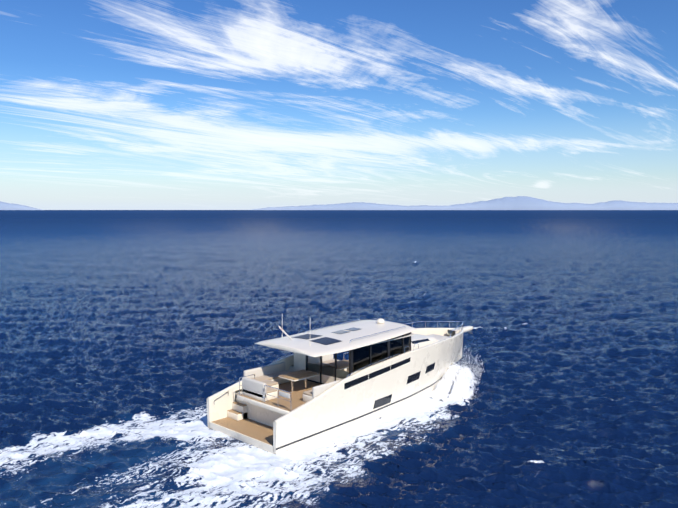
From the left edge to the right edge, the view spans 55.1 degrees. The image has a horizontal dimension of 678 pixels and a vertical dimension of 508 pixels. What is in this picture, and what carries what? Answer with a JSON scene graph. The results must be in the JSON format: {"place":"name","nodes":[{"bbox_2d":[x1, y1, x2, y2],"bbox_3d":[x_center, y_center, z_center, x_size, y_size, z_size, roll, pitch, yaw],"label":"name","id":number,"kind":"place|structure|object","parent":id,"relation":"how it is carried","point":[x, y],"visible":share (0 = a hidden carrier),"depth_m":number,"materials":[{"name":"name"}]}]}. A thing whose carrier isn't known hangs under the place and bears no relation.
{"place":"outdoors","nodes":[
{"label":"outdoors","id":0,"kind":"place"},
{"bbox_2d":[0,210,677,507],"bbox_3d":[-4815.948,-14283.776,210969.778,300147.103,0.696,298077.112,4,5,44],"label":"sea","id":1,"kind":"structure","parent":0,"point":[129,339],"depth_m":47.16,"materials":[{"name":"liquid"}]},
{"bbox_2d":[207,318,472,453],"bbox_3d":[2.088,5.412,34.928,5.041,5.611,18.550,4,5,44],"label":"yacht","id":2,"kind":"object","parent":1,"relation":"on","point":[319,383],"visible":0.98,"depth_m":30.88,"materials":[{"name":"white fiberglass"},{"name":"teak"},{"name":"glass"}]},
{"bbox_2d":[427,346,483,402],"bbox_3d":[5.668,6.630,38.695,8.998,1.780,6.894,4,5,44],"label":"bow spray","id":3,"kind":"object","parent":1,"relation":"on","point":[456,382],"visible":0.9,"depth_m":35.98,"materials":[{"name":"white liquid"}]},
{"bbox_2d":[0,196,677,209],"bbox_3d":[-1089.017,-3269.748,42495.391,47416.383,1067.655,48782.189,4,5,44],"label":"islands","id":4,"kind":"object","parent":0,"point":[519,203],"visible":0.69,"depth_m":42385.63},
{"bbox_2d":[0,0,677,209],"label":"sky","id":5,"kind":"structure","parent":0,"point":[105,104],"materials":[{"name":"blue"}]}
]}

